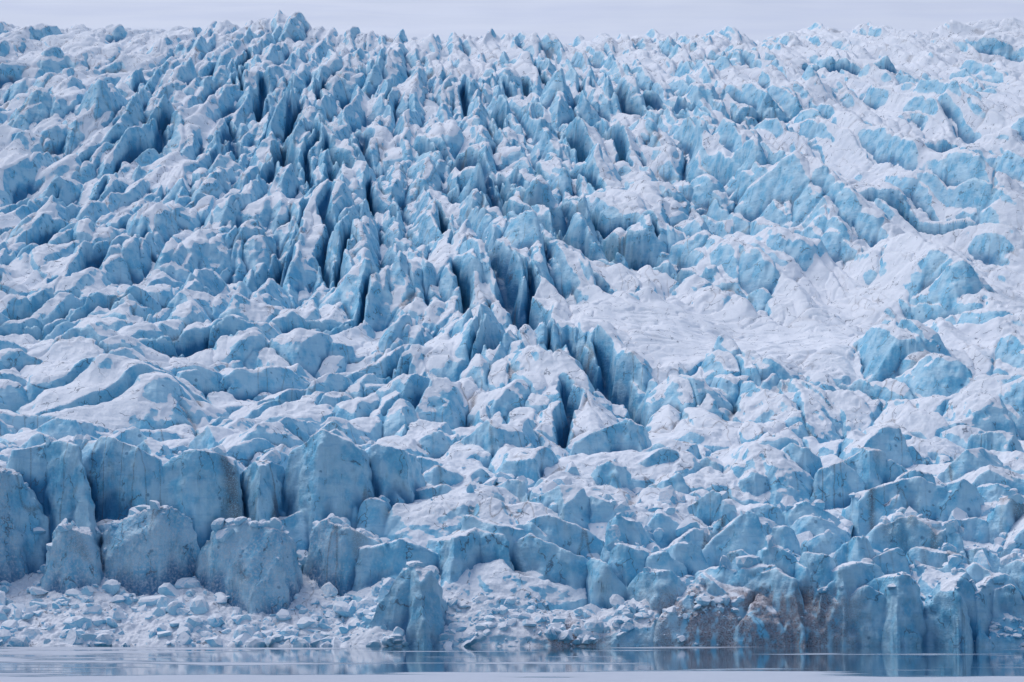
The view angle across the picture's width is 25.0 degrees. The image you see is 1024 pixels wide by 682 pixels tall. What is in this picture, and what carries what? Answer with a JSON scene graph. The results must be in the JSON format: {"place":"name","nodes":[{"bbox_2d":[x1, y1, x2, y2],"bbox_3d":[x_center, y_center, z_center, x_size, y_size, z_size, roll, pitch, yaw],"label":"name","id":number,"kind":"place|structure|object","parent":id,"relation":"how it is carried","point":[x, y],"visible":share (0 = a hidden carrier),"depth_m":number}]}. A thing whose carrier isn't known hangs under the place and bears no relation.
{"place":"outdoors","nodes":[
{"label":"outdoors","id":0,"kind":"place"},
{"bbox_2d":[0,10,1023,646],"bbox_3d":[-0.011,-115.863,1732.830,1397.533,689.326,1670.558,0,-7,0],"label":"glacier","id":1,"kind":"object","parent":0,"point":[746,274],"visible":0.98,"depth_m":1402.06},
{"bbox_2d":[0,434,1023,646],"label":"ice rubble","id":2,"kind":"object","parent":1,"relation":"on","point":[75,627],"visible":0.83,"depth_m":918.28},
{"bbox_2d":[0,646,1023,681],"bbox_3d":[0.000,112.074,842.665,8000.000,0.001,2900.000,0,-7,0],"label":"lake water","id":3,"kind":"structure","parent":0,"point":[502,664],"depth_m":564.48},
{"bbox_2d":[0,0,1023,44],"bbox_3d":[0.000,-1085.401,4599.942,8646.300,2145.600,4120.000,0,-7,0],"label":"sky","id":4,"kind":"structure","parent":0,"point":[567,22],"depth_m":2832.48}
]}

